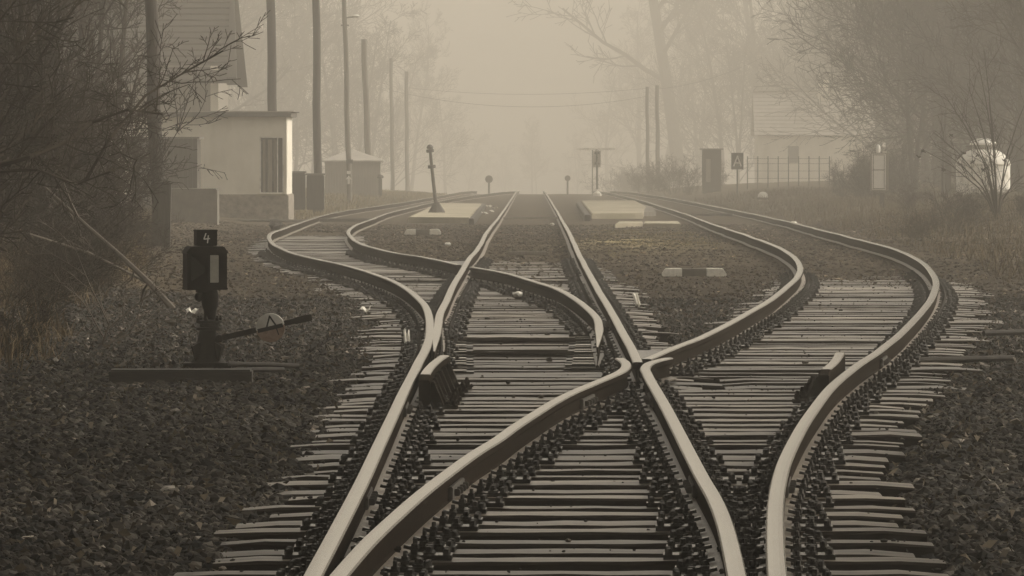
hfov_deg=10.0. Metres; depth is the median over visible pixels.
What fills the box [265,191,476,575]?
rail
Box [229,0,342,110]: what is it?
bare tree
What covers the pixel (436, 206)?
iron post
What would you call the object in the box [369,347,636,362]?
sleeper
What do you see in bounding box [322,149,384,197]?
plank shed
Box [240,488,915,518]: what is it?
sleeper
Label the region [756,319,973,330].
sleeper
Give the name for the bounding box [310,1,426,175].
bare tree
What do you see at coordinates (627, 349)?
rail
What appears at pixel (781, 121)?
white house
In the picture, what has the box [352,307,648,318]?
sleeper
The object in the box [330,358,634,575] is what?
rail
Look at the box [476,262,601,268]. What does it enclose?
sleeper
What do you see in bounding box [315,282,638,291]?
sleeper
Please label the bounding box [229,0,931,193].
sky
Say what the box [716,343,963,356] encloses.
sleeper
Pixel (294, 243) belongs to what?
sleeper
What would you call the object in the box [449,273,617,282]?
sleeper
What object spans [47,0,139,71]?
bare tree
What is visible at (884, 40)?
bare tree
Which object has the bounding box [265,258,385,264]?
sleeper
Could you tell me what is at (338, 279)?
sleeper
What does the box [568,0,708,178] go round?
bare tree
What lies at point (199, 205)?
concrete block
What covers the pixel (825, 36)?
bare tree
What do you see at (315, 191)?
relay cabinet
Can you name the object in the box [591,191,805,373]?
rail
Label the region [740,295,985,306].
sleeper
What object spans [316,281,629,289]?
sleeper
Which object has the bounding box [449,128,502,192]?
bare tree
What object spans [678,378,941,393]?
sleeper
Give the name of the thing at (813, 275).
sleeper
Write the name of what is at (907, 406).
sleeper
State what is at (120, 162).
bare shrub
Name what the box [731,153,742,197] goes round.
letter sign
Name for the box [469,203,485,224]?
edge stone
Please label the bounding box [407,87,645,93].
overhead cable
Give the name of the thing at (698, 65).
bare tree
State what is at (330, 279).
sleeper
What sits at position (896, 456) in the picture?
sleeper
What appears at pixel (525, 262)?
sleeper
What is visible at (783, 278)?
sleeper
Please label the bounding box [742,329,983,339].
sleeper
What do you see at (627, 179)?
bare shrub
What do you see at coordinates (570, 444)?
sleeper
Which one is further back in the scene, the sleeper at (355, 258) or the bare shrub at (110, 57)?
the sleeper at (355, 258)
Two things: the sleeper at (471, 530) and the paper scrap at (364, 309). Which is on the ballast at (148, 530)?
the sleeper at (471, 530)
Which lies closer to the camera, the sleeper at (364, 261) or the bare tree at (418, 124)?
the sleeper at (364, 261)
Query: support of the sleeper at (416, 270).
on the ground at (536, 205)
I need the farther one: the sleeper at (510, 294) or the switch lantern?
the sleeper at (510, 294)
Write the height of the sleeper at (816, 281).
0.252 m
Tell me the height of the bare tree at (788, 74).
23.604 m
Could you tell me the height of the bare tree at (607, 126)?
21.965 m
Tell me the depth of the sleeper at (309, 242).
104.00 m
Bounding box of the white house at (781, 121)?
[751,80,873,182]
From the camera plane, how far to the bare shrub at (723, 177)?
285.95 m
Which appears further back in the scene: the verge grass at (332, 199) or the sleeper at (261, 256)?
the verge grass at (332, 199)
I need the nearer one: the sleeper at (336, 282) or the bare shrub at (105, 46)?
the sleeper at (336, 282)
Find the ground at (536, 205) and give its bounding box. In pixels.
[0,179,1023,538]
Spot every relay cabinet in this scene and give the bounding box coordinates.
[292,171,306,209]
[305,173,325,209]
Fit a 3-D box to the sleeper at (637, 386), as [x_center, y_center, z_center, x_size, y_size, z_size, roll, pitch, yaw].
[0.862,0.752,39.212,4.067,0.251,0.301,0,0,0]
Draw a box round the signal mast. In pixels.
[577,148,614,194]
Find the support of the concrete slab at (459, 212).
on the ground at (536, 205)
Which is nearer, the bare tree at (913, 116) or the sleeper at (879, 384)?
the sleeper at (879, 384)
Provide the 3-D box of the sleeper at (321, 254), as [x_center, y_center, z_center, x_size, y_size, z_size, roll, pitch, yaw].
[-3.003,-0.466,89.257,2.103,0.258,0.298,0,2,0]
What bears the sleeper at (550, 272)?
on the ground at (536, 205)
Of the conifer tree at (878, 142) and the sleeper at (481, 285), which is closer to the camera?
the sleeper at (481, 285)
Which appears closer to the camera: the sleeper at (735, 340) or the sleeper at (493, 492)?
the sleeper at (493, 492)
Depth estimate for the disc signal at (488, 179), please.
291.91 m
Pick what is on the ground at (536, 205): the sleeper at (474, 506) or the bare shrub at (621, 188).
the bare shrub at (621, 188)
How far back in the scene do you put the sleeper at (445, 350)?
46.40 m
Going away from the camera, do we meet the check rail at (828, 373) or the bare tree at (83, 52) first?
the check rail at (828, 373)
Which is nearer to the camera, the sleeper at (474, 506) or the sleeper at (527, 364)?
the sleeper at (474, 506)
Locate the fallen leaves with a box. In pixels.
[0,166,1023,575]
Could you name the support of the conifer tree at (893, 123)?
on the ground at (536, 205)
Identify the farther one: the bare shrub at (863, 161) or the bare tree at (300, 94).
the bare tree at (300, 94)
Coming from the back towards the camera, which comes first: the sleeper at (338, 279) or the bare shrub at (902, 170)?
the bare shrub at (902, 170)
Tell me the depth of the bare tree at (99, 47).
104.16 m
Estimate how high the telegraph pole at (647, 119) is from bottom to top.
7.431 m
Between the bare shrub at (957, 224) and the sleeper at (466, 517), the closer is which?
the sleeper at (466, 517)
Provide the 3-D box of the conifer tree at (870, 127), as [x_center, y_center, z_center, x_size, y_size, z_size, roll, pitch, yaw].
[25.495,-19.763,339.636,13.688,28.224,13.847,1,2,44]
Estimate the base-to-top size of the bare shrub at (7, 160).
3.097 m
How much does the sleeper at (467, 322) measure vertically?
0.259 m
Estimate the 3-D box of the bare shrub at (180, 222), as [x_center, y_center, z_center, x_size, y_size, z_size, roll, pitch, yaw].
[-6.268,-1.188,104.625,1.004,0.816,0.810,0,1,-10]
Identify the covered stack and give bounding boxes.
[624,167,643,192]
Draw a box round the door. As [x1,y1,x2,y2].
[706,159,710,181]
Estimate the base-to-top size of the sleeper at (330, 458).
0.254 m
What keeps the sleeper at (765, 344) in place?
on the ground at (536, 205)
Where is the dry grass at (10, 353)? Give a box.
[0,204,172,371]
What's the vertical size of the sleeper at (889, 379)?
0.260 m
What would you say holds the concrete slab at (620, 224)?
on the ground at (536, 205)
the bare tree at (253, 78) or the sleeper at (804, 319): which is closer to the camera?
the sleeper at (804, 319)
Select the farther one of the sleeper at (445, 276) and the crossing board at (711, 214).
the crossing board at (711, 214)
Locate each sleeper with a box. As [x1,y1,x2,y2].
[174,551,948,575]
[213,538,945,572]
[214,511,926,541]
[220,521,933,557]
[220,530,914,557]
[235,504,898,528]
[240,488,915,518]
[248,250,351,250]
[248,251,332,251]
[249,247,347,248]
[251,244,346,246]
[251,252,345,253]
[251,252,363,259]
[252,249,349,249]
[253,241,367,241]
[253,248,353,254]
[253,250,355,255]
[254,255,372,260]
[255,246,347,246]
[255,255,376,262]
[257,243,363,244]
[257,251,357,257]
[259,248,348,248]
[259,249,354,254]
[259,252,359,257]
[259,253,366,259]
[259,465,914,496]
[261,243,341,243]
[262,240,363,240]
[262,258,389,265]
[262,474,881,496]
[264,244,345,244]
[264,257,380,263]
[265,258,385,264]
[265,259,394,267]
[267,256,380,262]
[269,494,903,528]
[273,260,399,269]
[274,242,344,242]
[274,459,880,480]
[276,261,406,270]
[276,560,831,575]
[279,239,363,239]
[280,262,412,270]
[280,265,422,273]
[282,238,356,238]
[284,237,361,237]
[285,264,416,270]
[287,236,359,236]
[288,266,435,274]
[288,479,905,507]
[289,265,426,272]
[290,429,899,451]
[293,268,439,276]
[296,441,888,472]
[300,572,801,575]
[302,269,440,276]
[302,436,905,462]
[304,453,883,481]
[308,270,444,277]
[308,270,449,279]
[308,447,885,480]
[309,272,470,280]
[310,415,916,433]
[312,425,903,451]
[313,276,623,284]
[314,273,472,282]
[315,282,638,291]
[315,401,919,427]
[315,419,922,446]
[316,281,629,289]
[317,392,904,410]
[320,277,623,285]
[320,406,903,428]
[323,278,602,286]
[324,279,637,288]
[325,410,897,428]
[330,367,693,383]
[333,283,622,292]
[334,396,920,416]
[337,286,627,294]
[337,381,944,399]
[338,385,934,404]
[340,389,925,410]
[341,285,646,294]
[342,287,648,296]
[345,280,613,287]
[345,375,701,391]
[347,379,715,393]
[348,298,645,309]
[349,291,633,301]
[350,289,649,298]
[351,326,655,339]
[351,362,618,377]
[351,371,723,389]
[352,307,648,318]
[353,337,669,348]
[357,321,657,332]
[359,296,647,306]
[359,301,644,310]
[359,332,667,344]
[360,322,678,342]
[360,339,664,351]
[360,342,651,355]
[361,359,707,372]
[362,309,653,321]
[362,355,618,370]
[364,293,634,302]
[364,303,657,313]
[364,364,713,382]
[365,294,631,302]
[366,297,634,306]
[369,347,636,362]
[369,353,621,365]
[370,290,633,298]
[370,299,637,309]
[370,304,652,314]
[371,319,645,329]
[371,325,656,336]
[371,334,672,346]
[372,350,620,364]
[373,317,663,331]
[373,330,658,341]
[373,344,647,358]
[377,313,655,324]
[378,315,661,325]
[380,311,656,322]
[382,305,652,317]
[442,271,616,279]
[449,270,615,278]
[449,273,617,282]
[460,257,593,263]
[462,257,591,262]
[464,258,591,264]
[474,264,607,270]
[475,263,597,269]
[475,266,610,273]
[476,261,592,266]
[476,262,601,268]
[476,265,610,272]
[477,260,595,265]
[478,259,593,265]
[510,267,612,275]
[515,268,613,276]
[670,365,942,383]
[675,362,947,377]
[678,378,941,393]
[682,357,981,374]
[690,356,959,367]
[695,327,976,338]
[697,352,962,366]
[704,324,966,335]
[705,349,920,361]
[706,313,1005,324]
[706,322,981,336]
[711,347,928,358]
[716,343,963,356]
[719,316,985,326]
[719,368,950,383]
[722,370,945,387]
[723,341,964,355]
[724,375,965,390]
[727,306,975,318]
[727,310,967,320]
[727,338,965,352]
[729,300,974,310]
[730,298,978,309]
[732,336,975,348]
[734,303,991,313]
[734,334,973,345]
[738,330,989,343]
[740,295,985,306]
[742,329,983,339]
[749,288,987,297]
[749,297,980,307]
[752,294,987,303]
[753,287,993,295]
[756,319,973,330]
[757,301,991,311]
[759,282,970,290]
[760,292,984,302]
[760,318,991,329]
[761,292,967,300]
[762,283,976,293]
[762,289,990,298]
[763,291,977,299]
[765,284,978,293]
[768,286,990,293]
[770,312,1002,321]
[771,274,952,282]
[771,276,954,283]
[771,277,968,285]
[771,280,972,288]
[772,279,973,287]
[773,277,966,285]
[774,279,948,286]
[775,309,977,319]
[779,273,915,279]
[780,305,990,316]
[781,271,937,277]
[782,270,913,275]
[784,274,939,280]
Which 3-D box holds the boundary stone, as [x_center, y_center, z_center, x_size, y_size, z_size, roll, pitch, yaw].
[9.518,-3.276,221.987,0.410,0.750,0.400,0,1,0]
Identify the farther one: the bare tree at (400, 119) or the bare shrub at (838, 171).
the bare tree at (400, 119)
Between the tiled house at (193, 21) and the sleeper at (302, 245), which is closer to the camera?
the sleeper at (302, 245)
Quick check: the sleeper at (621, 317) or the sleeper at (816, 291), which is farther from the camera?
the sleeper at (816, 291)
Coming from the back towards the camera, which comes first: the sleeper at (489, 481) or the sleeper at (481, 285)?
the sleeper at (481, 285)
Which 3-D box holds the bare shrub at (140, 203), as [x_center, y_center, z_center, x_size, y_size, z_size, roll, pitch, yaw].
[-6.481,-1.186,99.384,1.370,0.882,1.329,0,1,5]
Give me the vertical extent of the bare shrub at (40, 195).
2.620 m
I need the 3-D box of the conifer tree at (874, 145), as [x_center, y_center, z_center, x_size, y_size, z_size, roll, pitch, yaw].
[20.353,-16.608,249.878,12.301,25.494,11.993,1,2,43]
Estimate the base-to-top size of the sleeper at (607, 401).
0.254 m
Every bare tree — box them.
[0,0,92,229]
[0,0,126,212]
[1,0,133,172]
[2,0,78,248]
[4,0,146,86]
[4,6,126,166]
[8,0,97,82]
[22,1,77,67]
[25,3,118,68]
[36,0,143,148]
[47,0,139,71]
[63,1,144,93]
[69,0,164,149]
[92,0,181,214]
[228,0,339,110]
[228,0,356,164]
[228,0,362,168]
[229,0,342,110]
[229,0,383,170]
[240,0,385,148]
[246,0,424,171]
[276,0,400,172]
[298,21,404,176]
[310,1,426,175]
[350,31,476,189]
[381,1,461,190]
[410,74,479,193]
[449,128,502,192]
[484,143,525,191]
[507,0,747,187]
[517,117,552,193]
[519,114,546,193]
[554,129,603,193]
[566,49,644,191]
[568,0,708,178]
[609,0,726,188]
[618,0,751,185]
[628,0,798,184]
[674,0,817,121]
[681,19,775,183]
[684,0,837,95]
[722,0,840,111]
[735,0,875,89]
[744,0,840,88]
[746,4,881,143]
[751,0,917,166]
[753,0,903,152]
[760,0,900,160]
[767,0,939,184]
[786,2,885,152]
[790,0,916,166]
[802,0,929,144]
[808,0,961,185]
[814,0,940,174]
[816,0,1015,183]
[819,0,1004,152]
[819,16,914,142]
[820,0,980,189]
[855,0,987,187]
[876,0,1017,153]
[884,0,1014,148]
[889,0,1023,162]
[901,0,1023,138]
[908,13,1013,137]
[916,34,1023,218]
[918,2,1020,146]
[945,0,1019,36]
[946,0,1023,85]
[949,1,1010,153]
[958,0,1023,193]
[959,0,1019,189]
[980,0,1023,90]
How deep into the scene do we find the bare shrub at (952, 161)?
191.00 m
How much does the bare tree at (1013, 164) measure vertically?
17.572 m
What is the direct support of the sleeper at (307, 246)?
on the ground at (536, 205)
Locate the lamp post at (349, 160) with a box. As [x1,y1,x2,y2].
[341,0,359,202]
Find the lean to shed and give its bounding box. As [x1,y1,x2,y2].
[132,137,203,211]
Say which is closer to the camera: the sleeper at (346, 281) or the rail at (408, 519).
the rail at (408, 519)
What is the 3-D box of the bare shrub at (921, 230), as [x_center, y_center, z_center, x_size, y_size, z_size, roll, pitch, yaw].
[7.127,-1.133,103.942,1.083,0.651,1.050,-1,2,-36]
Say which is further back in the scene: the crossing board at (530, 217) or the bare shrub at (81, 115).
the crossing board at (530, 217)
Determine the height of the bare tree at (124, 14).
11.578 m
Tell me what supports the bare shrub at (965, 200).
on the ground at (536, 205)
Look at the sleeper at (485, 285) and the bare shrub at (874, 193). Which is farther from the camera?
the bare shrub at (874, 193)
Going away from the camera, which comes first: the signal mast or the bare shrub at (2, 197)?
the bare shrub at (2, 197)
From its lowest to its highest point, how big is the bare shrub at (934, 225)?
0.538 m
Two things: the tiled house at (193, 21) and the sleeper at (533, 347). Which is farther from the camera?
the tiled house at (193, 21)
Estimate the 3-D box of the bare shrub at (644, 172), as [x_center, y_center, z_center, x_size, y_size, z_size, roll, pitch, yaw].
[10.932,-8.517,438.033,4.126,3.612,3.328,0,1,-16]
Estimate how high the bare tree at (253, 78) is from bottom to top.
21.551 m
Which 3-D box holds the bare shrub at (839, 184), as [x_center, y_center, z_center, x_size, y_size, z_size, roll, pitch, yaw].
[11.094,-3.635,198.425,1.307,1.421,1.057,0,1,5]
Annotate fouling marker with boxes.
[404,229,440,234]
[662,268,726,275]
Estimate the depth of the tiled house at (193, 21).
200.60 m
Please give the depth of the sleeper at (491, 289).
67.19 m
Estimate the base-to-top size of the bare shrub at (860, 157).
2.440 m
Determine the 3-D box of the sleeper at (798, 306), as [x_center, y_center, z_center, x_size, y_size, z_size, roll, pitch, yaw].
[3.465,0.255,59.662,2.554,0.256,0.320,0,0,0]
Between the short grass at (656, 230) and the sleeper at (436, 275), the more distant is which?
the short grass at (656, 230)
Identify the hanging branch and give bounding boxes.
[0,19,205,211]
[0,109,149,229]
[72,10,269,183]
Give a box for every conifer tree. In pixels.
[836,49,952,176]
[844,4,980,184]
[857,27,956,170]
[858,15,977,180]
[863,0,1017,186]
[870,30,976,156]
[877,108,959,172]
[880,3,1017,186]
[893,38,1008,183]
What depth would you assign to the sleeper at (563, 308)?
57.36 m
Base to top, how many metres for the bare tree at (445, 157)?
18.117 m
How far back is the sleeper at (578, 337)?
50.03 m
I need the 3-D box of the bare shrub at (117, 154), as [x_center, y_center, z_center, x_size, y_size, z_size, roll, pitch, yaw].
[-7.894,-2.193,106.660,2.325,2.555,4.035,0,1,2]
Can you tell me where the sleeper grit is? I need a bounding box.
[172,275,1006,572]
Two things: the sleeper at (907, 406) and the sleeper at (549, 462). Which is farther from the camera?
the sleeper at (907, 406)
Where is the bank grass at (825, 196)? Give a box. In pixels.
[692,181,1023,284]
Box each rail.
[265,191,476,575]
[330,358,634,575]
[345,191,519,276]
[419,355,471,409]
[433,191,517,358]
[469,267,606,367]
[543,191,642,383]
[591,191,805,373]
[610,191,941,575]
[637,358,746,575]
[792,352,844,403]
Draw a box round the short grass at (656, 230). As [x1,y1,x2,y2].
[587,224,737,258]
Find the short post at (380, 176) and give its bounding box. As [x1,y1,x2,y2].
[377,174,383,197]
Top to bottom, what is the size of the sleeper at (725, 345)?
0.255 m
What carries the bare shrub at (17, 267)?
on the ground at (536, 205)
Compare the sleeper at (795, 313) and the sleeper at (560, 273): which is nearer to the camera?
the sleeper at (795, 313)
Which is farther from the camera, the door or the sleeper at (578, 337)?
the door
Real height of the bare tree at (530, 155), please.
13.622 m
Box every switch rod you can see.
[228,361,298,368]
[250,367,284,371]
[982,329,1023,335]
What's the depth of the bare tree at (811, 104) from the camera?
380.59 m
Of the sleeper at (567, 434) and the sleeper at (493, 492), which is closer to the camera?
the sleeper at (493, 492)
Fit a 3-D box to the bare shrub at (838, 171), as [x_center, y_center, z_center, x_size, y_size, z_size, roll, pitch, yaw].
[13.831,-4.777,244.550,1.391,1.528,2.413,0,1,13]
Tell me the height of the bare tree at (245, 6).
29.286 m
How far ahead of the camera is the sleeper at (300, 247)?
96.42 m
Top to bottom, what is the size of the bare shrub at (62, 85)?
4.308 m
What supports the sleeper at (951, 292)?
on the ground at (536, 205)
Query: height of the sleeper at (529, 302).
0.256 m
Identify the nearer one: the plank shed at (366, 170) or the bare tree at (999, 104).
the bare tree at (999, 104)
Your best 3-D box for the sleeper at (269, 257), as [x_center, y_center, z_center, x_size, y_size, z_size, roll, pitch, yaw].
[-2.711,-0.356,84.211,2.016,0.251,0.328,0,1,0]
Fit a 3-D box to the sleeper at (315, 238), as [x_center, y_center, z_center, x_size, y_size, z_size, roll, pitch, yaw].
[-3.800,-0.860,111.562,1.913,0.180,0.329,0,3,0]
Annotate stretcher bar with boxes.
[443,339,589,342]
[443,352,611,355]
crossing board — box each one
[311,218,369,221]
[503,217,557,218]
[691,213,733,215]
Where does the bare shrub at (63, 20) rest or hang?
on the ground at (536, 205)
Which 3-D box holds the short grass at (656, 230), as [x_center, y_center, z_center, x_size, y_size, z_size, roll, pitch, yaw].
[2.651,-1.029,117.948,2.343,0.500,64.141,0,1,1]
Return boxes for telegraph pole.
[145,0,171,247]
[266,0,276,110]
[312,0,323,213]
[361,39,371,155]
[389,58,394,189]
[404,71,409,190]
[645,87,649,190]
[655,83,660,189]
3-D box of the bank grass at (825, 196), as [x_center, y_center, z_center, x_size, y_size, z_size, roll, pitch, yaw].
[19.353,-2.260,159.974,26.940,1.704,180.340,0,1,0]
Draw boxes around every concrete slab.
[408,203,480,222]
[581,200,645,218]
[615,221,642,227]
[642,204,655,215]
[644,221,680,228]
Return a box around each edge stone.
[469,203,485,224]
[576,202,590,220]
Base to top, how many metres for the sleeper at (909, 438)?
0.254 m
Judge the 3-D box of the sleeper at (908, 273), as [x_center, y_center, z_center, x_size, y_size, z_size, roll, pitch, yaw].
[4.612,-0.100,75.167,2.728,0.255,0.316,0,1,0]
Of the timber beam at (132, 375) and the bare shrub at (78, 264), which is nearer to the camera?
the timber beam at (132, 375)
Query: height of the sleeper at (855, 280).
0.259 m
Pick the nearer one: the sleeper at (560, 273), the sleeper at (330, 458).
the sleeper at (330, 458)
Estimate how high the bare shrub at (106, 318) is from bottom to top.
1.387 m
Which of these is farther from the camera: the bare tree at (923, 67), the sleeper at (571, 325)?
the bare tree at (923, 67)
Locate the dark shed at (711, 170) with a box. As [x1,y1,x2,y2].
[700,148,723,193]
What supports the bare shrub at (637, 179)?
on the ground at (536, 205)
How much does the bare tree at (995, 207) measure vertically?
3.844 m
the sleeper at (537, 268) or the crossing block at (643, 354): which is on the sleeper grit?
the crossing block at (643, 354)
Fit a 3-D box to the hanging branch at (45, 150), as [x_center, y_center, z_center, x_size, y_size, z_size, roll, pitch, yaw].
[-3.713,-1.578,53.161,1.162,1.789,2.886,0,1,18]
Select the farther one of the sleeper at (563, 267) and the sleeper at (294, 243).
the sleeper at (294, 243)
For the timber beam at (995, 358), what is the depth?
44.88 m
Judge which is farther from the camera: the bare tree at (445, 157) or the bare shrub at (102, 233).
the bare tree at (445, 157)
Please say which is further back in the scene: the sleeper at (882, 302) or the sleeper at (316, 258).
the sleeper at (316, 258)
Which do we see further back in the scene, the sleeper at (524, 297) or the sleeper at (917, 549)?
the sleeper at (524, 297)
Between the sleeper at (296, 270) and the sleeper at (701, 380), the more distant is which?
the sleeper at (296, 270)
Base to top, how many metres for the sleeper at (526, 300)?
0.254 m
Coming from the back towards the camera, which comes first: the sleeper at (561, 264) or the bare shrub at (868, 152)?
the bare shrub at (868, 152)
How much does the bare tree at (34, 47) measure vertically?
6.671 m
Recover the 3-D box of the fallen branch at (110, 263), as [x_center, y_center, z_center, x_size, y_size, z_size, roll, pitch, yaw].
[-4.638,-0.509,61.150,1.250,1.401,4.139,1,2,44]
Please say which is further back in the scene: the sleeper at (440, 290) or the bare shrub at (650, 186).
the bare shrub at (650, 186)
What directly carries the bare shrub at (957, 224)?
on the ground at (536, 205)
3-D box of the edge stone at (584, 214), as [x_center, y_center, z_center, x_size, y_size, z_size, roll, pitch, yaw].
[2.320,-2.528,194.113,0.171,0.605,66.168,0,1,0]
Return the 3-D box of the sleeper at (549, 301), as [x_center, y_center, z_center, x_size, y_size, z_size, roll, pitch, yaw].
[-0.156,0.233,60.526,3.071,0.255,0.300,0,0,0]
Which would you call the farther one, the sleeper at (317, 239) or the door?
the door
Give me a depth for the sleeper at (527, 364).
44.53 m
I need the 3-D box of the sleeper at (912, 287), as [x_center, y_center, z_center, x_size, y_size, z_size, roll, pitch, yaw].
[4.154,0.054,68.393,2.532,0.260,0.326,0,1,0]
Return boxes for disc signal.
[485,175,492,193]
[565,175,569,194]
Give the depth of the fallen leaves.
41.80 m
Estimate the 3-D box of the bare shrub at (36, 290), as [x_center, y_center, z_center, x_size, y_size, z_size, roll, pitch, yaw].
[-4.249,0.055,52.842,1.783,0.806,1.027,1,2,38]
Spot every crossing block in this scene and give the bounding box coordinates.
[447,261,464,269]
[637,350,661,377]
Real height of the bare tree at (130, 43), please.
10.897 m
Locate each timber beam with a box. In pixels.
[109,368,252,383]
[919,355,1015,362]
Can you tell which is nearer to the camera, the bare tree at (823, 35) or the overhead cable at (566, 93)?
the bare tree at (823, 35)
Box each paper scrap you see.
[186,307,197,313]
[359,305,370,311]
[403,328,409,342]
[632,293,640,306]
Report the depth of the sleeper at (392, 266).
79.08 m
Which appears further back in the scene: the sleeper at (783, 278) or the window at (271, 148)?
the window at (271, 148)
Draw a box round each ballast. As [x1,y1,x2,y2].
[0,286,1023,373]
[0,365,1023,575]
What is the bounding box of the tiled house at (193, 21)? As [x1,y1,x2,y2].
[60,0,247,179]
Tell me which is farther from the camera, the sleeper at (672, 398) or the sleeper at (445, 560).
the sleeper at (672, 398)
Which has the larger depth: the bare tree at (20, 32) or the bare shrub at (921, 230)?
the bare shrub at (921, 230)
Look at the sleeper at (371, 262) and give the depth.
82.27 m
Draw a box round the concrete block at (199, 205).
[171,188,218,224]
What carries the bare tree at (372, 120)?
on the ground at (536, 205)
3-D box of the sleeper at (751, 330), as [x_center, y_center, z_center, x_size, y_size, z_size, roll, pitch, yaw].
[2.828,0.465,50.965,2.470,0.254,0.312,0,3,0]
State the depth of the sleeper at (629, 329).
51.27 m
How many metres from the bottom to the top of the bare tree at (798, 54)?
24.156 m
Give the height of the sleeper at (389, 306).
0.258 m
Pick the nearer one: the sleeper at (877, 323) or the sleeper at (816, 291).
the sleeper at (877, 323)
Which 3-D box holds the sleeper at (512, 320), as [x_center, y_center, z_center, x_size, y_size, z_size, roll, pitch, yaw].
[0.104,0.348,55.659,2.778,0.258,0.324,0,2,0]
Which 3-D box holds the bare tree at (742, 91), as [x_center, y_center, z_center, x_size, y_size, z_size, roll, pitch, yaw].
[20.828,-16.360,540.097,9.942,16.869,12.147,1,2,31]
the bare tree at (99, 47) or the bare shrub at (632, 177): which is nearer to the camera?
the bare tree at (99, 47)
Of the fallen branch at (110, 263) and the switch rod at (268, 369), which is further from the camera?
the fallen branch at (110, 263)
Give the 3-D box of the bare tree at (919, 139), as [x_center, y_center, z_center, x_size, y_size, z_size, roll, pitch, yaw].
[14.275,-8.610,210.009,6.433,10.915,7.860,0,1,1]
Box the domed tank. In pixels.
[955,139,1010,194]
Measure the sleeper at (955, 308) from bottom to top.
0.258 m
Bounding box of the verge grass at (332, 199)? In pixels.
[294,189,446,219]
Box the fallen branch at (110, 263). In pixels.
[0,217,169,293]
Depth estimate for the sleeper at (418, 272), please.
75.96 m
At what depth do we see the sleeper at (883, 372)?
41.51 m
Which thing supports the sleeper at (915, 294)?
on the ground at (536, 205)
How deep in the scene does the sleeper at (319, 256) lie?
87.26 m
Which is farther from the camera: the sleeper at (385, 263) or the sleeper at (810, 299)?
the sleeper at (385, 263)
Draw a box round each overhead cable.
[395,91,640,106]
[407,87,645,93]
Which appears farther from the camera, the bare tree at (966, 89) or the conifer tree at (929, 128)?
the conifer tree at (929, 128)
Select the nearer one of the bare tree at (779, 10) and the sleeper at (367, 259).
the sleeper at (367, 259)
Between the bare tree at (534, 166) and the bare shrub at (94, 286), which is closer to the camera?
the bare shrub at (94, 286)
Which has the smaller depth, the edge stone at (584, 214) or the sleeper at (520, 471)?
the sleeper at (520, 471)
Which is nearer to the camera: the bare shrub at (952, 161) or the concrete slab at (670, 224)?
the concrete slab at (670, 224)
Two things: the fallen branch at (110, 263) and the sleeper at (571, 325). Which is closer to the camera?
the sleeper at (571, 325)
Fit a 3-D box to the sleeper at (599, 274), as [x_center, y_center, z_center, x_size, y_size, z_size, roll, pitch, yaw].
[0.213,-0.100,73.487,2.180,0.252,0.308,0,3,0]
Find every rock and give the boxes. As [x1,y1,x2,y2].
[268,220,282,229]
[513,291,522,296]
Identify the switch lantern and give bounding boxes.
[182,229,312,367]
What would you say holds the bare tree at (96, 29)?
on the ground at (536, 205)
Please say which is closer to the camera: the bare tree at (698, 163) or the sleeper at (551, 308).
the sleeper at (551, 308)
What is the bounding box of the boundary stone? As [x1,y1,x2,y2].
[758,192,767,200]
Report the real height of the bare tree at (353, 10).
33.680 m
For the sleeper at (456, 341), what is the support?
on the ground at (536, 205)
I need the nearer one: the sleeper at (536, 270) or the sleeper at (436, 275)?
the sleeper at (436, 275)
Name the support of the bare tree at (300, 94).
on the ground at (536, 205)
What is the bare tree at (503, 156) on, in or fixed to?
on the ground at (536, 205)
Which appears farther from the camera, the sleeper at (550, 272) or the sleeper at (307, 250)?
the sleeper at (307, 250)
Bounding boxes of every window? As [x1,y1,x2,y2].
[258,137,285,195]
[788,146,798,162]
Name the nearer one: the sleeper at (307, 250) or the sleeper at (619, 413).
the sleeper at (619, 413)
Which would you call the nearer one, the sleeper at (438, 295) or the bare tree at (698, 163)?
the sleeper at (438, 295)
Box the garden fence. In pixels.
[747,156,829,188]
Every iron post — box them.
[426,144,444,212]
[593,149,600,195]
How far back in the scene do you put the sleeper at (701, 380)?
42.11 m
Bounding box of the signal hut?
[99,111,298,219]
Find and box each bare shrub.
[0,0,100,251]
[0,0,104,252]
[0,0,155,255]
[0,0,160,229]
[0,19,26,249]
[0,33,82,254]
[0,62,170,266]
[0,221,145,287]
[0,236,82,305]
[0,252,87,326]
[0,285,62,355]
[1,223,115,298]
[8,193,108,289]
[10,89,196,247]
[12,11,139,232]
[14,217,187,286]
[16,0,176,223]
[19,14,185,237]
[28,25,235,236]
[33,219,199,346]
[35,238,120,296]
[41,195,149,291]
[46,210,128,273]
[63,184,152,256]
[65,118,148,219]
[80,115,141,218]
[88,199,160,247]
[112,199,172,234]
[140,199,188,239]
[578,164,645,192]
[612,161,644,191]
[614,159,667,192]
[624,164,650,192]
[635,151,677,189]
[639,152,701,194]
[639,158,679,191]
[640,162,663,192]
[672,160,701,195]
[721,161,733,187]
[821,160,855,198]
[827,159,854,187]
[836,164,871,199]
[844,140,901,169]
[844,141,914,195]
[845,152,875,199]
[847,135,880,181]
[857,135,899,198]
[872,130,940,194]
[883,208,944,238]
[906,212,941,233]
[908,155,932,182]
[921,177,985,221]
[923,206,994,233]
[933,164,955,188]
[936,140,966,190]
[952,192,981,210]
[959,193,989,219]
[971,181,1011,202]
[1009,190,1023,217]
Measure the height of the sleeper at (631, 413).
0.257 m
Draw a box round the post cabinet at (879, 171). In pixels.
[870,144,888,207]

